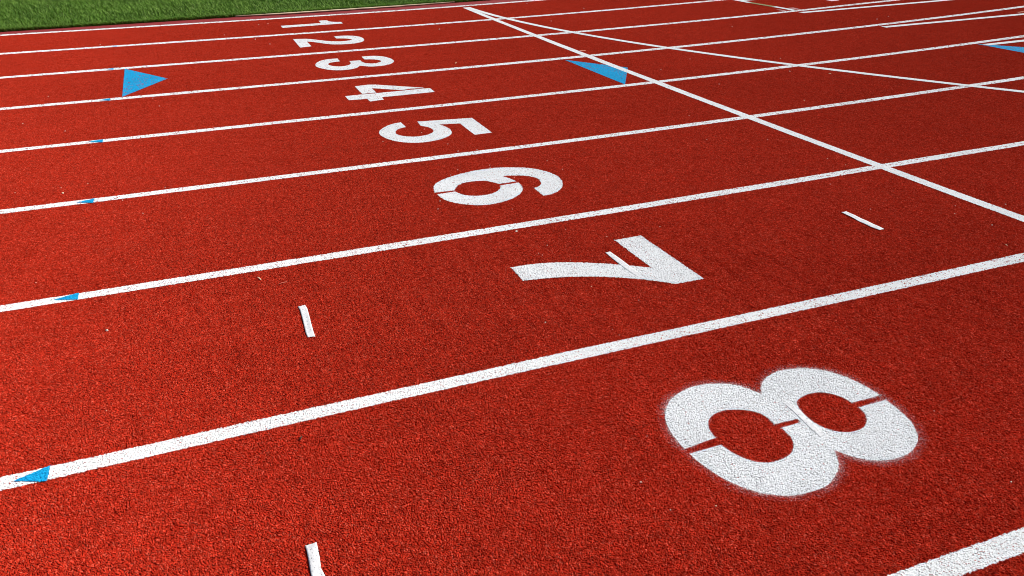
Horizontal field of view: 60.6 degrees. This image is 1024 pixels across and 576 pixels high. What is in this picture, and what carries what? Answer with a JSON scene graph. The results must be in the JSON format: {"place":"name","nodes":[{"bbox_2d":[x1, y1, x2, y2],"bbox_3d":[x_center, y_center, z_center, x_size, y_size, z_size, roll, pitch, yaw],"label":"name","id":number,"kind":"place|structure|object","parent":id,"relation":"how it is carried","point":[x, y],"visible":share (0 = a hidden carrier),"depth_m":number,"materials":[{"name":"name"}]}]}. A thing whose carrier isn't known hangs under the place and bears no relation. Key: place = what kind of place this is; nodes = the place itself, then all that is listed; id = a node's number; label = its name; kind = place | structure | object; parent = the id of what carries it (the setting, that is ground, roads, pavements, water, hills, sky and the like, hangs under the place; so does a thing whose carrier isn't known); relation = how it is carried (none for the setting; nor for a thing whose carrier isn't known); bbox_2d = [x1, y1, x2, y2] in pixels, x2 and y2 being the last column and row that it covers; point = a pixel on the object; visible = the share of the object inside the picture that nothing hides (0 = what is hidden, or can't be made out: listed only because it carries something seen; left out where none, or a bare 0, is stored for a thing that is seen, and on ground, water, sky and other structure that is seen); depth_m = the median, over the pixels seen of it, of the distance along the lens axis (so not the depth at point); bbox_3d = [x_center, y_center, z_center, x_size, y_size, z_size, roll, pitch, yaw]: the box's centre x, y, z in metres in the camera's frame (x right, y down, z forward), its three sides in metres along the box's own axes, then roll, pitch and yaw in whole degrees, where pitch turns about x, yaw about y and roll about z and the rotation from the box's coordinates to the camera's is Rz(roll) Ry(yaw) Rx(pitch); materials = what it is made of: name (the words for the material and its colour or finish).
{"place":"outdoors","nodes":[
{"label":"outdoors","id":0,"kind":"place"},
{"bbox_2d":[0,0,486,31],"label":"infield base","id":1,"kind":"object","parent":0,"point":[141,8],"visible":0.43,"depth_m":9.70,"materials":[{"name":"green plant"}]},
{"bbox_2d":[0,0,526,34],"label":"kerb","id":2,"kind":"structure","parent":1,"relation":"on","point":[274,16],"depth_m":9.06,"materials":[{"name":"white concrete"}]},
{"bbox_2d":[235,1,454,16],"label":"edge board","id":3,"kind":"object","parent":2,"relation":"on","point":[342,9],"visible":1,"depth_m":9.38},
{"bbox_2d":[0,0,1023,575],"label":"running track","id":4,"kind":"structure","parent":0,"point":[542,470],"depth_m":2.99,"materials":[{"name":"red rubber"}]},
{"bbox_2d":[122,69,167,96],"bbox_3d":[-2.624,-1.487,6.263,0.307,0.001,1.025,-10,27,-19],"label":"exchange triangle","id":5,"kind":"object","parent":4,"relation":"on","point":[131,75],"visible":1,"depth_m":6.24,"materials":[{"name":"blue paint"}]},
{"bbox_2d":[1,0,540,35],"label":"lane line","id":6,"kind":"object","parent":4,"relation":"on","point":[258,19],"visible":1,"depth_m":8.86,"materials":[{"name":"white paint"}]},
{"bbox_2d":[298,305,314,336],"bbox_3d":[-0.661,0.104,2.818,0.027,0.003,0.239,-9,26,-17],"label":"tape strip","id":7,"kind":"object","parent":4,"relation":"on","point":[306,320],"visible":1,"depth_m":2.81,"materials":[{"name":"white plastic"}]},
{"bbox_2d":[281,20,341,27],"bbox_3d":[-1.980,-2.600,8.611,0.597,0.001,0.316,-10,27,-19],"label":"lane number","id":8,"kind":"object","parent":4,"relation":"on","point":[324,22],"visible":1,"depth_m":8.55,"materials":[{"name":"white paint"}]},
{"bbox_2d":[305,542,324,575],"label":"tape strip","id":9,"kind":"object","parent":4,"relation":"on","point":[314,559],"visible":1,"depth_m":1.82,"materials":[{"name":"white plastic"}]},
{"bbox_2d":[293,36,363,46],"bbox_3d":[-1.598,-2.168,7.682,0.600,0.001,0.473,-10,27,-19],"label":"lane number","id":10,"kind":"object","parent":4,"relation":"on","point":[305,43],"visible":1,"depth_m":7.65,"materials":[{"name":"white paint"}]},
{"bbox_2d":[315,56,393,69],"bbox_3d":[-1.212,-1.735,6.751,0.607,0.001,0.491,-10,27,-19],"label":"lane number","id":11,"kind":"object","parent":4,"relation":"on","point":[356,64],"visible":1,"depth_m":6.72,"materials":[{"name":"white paint"}]},
{"bbox_2d":[0,0,720,54],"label":"lane line","id":12,"kind":"object","parent":4,"relation":"on","point":[339,30],"visible":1,"depth_m":8.14,"materials":[{"name":"white paint"}]},
{"bbox_2d":[345,84,433,100],"bbox_3d":[-0.836,-1.313,5.845,0.585,0.001,0.503,-10,27,-19],"label":"lane number","id":13,"kind":"object","parent":4,"relation":"on","point":[364,91],"visible":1,"depth_m":5.81,"materials":[{"name":"white paint"}]},
{"bbox_2d":[379,118,491,142],"bbox_3d":[-0.451,-0.892,4.938,0.597,0.001,0.472,-10,27,-19],"label":"lane number","id":14,"kind":"object","parent":4,"relation":"on","point":[387,132],"visible":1,"depth_m":4.93,"materials":[{"name":"white paint"}]},
{"bbox_2d":[0,0,895,78],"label":"lane line","id":15,"kind":"object","parent":4,"relation":"on","point":[418,44],"visible":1,"depth_m":7.38,"materials":[{"name":"white paint"}]},
{"bbox_2d":[434,167,562,204],"bbox_3d":[-0.067,-0.478,4.047,0.614,0.001,0.495,-10,27,-19],"label":"lane number","id":16,"kind":"object","parent":4,"relation":"on","point":[498,177],"visible":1,"depth_m":4.05,"materials":[{"name":"white paint"}]},
{"bbox_2d":[0,253,1023,490],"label":"lane line","id":17,"kind":"object","parent":4,"relation":"on","point":[155,448],"visible":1,"depth_m":2.48,"materials":[{"name":"white paint"}]},
{"bbox_2d":[14,465,49,481],"bbox_3d":[-1.150,0.454,2.094,0.084,0.001,0.073,-10,27,-19],"label":"line wedge","id":18,"kind":"object","parent":17,"relation":"on","point":[42,474],"visible":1,"depth_m":2.10,"materials":[{"name":"blue paint"}]},
{"bbox_2d":[0,141,1023,311],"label":"lane line","id":19,"kind":"object","parent":4,"relation":"on","point":[51,300],"visible":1,"depth_m":3.48,"materials":[{"name":"white paint"}]},
{"bbox_2d":[54,293,78,299],"bbox_3d":[-1.527,0.035,2.994,0.086,0.001,0.064,-10,27,-19],"label":"line wedge","id":20,"kind":"object","parent":19,"relation":"on","point":[73,296],"visible":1,"depth_m":3.00,"materials":[{"name":"blue paint"}]},
{"bbox_2d":[0,76,1023,213],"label":"lane line","id":21,"kind":"object","parent":4,"relation":"on","point":[35,207],"visible":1,"depth_m":4.47,"materials":[{"name":"white paint"}]},
{"bbox_2d":[80,198,93,202],"bbox_3d":[-1.898,-0.383,3.893,0.079,0.001,0.070,-10,27,-19],"label":"line wedge","id":22,"kind":"object","parent":21,"relation":"on","point":[89,201],"visible":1,"depth_m":3.89,"materials":[{"name":"blue paint"}]},
{"bbox_2d":[0,35,1023,152],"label":"lane line","id":23,"kind":"object","parent":4,"relation":"on","point":[327,117],"visible":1,"depth_m":5.50,"materials":[{"name":"white paint"}]},
{"bbox_2d":[0,6,1023,109],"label":"lane line","id":24,"kind":"object","parent":4,"relation":"on","point":[165,94],"visible":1,"depth_m":6.53,"materials":[{"name":"white paint"}]},
{"bbox_2d":[566,60,627,83],"bbox_3d":[0.723,-1.596,6.403,0.300,0.001,0.974,-10,27,-19],"label":"exchange triangle","id":25,"kind":"object","parent":4,"relation":"on","point":[612,74],"visible":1,"depth_m":6.37,"materials":[{"name":"blue paint"}]},
{"bbox_2d":[510,235,703,283],"bbox_3d":[0.318,-0.069,3.167,0.599,0.001,0.455,-10,27,-19],"label":"lane number","id":26,"kind":"object","parent":4,"relation":"on","point":[665,265],"visible":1,"depth_m":3.16,"materials":[{"name":"white paint"}]},
{"bbox_2d":[605,252,638,274],"bbox_3d":[0.403,-0.092,3.209,0.029,0.001,0.226,-10,27,-19],"label":"tape strip","id":27,"kind":"object","parent":26,"relation":"on","point":[621,262],"visible":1,"depth_m":3.20,"materials":[{"name":"white plastic"}]},
{"bbox_2d":[465,7,1023,221],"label":"finish line","id":28,"kind":"object","parent":4,"relation":"on","point":[1011,214],"visible":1,"depth_m":4.72,"materials":[{"name":"white paint"}]},
{"bbox_2d":[465,7,1023,92],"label":"start line","id":29,"kind":"object","parent":4,"relation":"on","point":[477,10],"visible":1,"depth_m":6.68,"materials":[{"name":"white paint"}]},
{"bbox_2d":[658,366,924,499],"bbox_3d":[0.717,0.350,2.265,0.707,0.001,0.585,-10,27,-19],"label":"lane number","id":30,"kind":"object","parent":4,"relation":"on","point":[881,438],"visible":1,"depth_m":2.23,"materials":[{"name":"white paint"}]},
{"bbox_2d":[782,401,824,436],"bbox_3d":[0.760,0.340,2.280,0.020,0.001,0.171,-8,26,-15],"label":"tape strip","id":31,"kind":"object","parent":30,"relation":"on","point":[810,425],"visible":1,"depth_m":2.28,"materials":[{"name":"white plastic"}]},
{"bbox_2d":[842,211,882,229],"bbox_3d":[1.426,-0.275,3.567,0.033,0.003,0.221,-10,27,-19],"label":"tape strip","id":32,"kind":"object","parent":4,"relation":"on","point":[868,223],"visible":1,"depth_m":3.56,"materials":[{"name":"white paint"}]},
{"bbox_2d":[800,0,947,12],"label":"straight line","id":33,"kind":"object","parent":4,"relation":"on","point":[873,6],"visible":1,"depth_m":9.22,"materials":[{"name":"white paint"}]},
{"bbox_2d":[881,13,1023,27],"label":"straight line","id":34,"kind":"object","parent":4,"relation":"on","point":[952,20],"visible":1,"depth_m":8.29,"materials":[{"name":"white paint"}]},
{"bbox_2d":[887,527,1023,575],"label":"lane line","id":35,"kind":"object","parent":4,"relation":"on","point":[933,566],"visible":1,"depth_m":1.81,"materials":[{"name":"white paint"}]},
{"bbox_2d":[980,44,1023,52],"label":"exchange triangle","id":36,"kind":"object","parent":4,"relation":"on","point":[1017,49],"visible":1,"depth_m":7.00,"materials":[{"name":"blue paint"}]},
{"bbox_2d":[983,40,1023,44],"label":"straight line","id":37,"kind":"object","parent":4,"relation":"on","point":[1004,42],"visible":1,"depth_m":7.21,"materials":[{"name":"white paint"}]}
]}

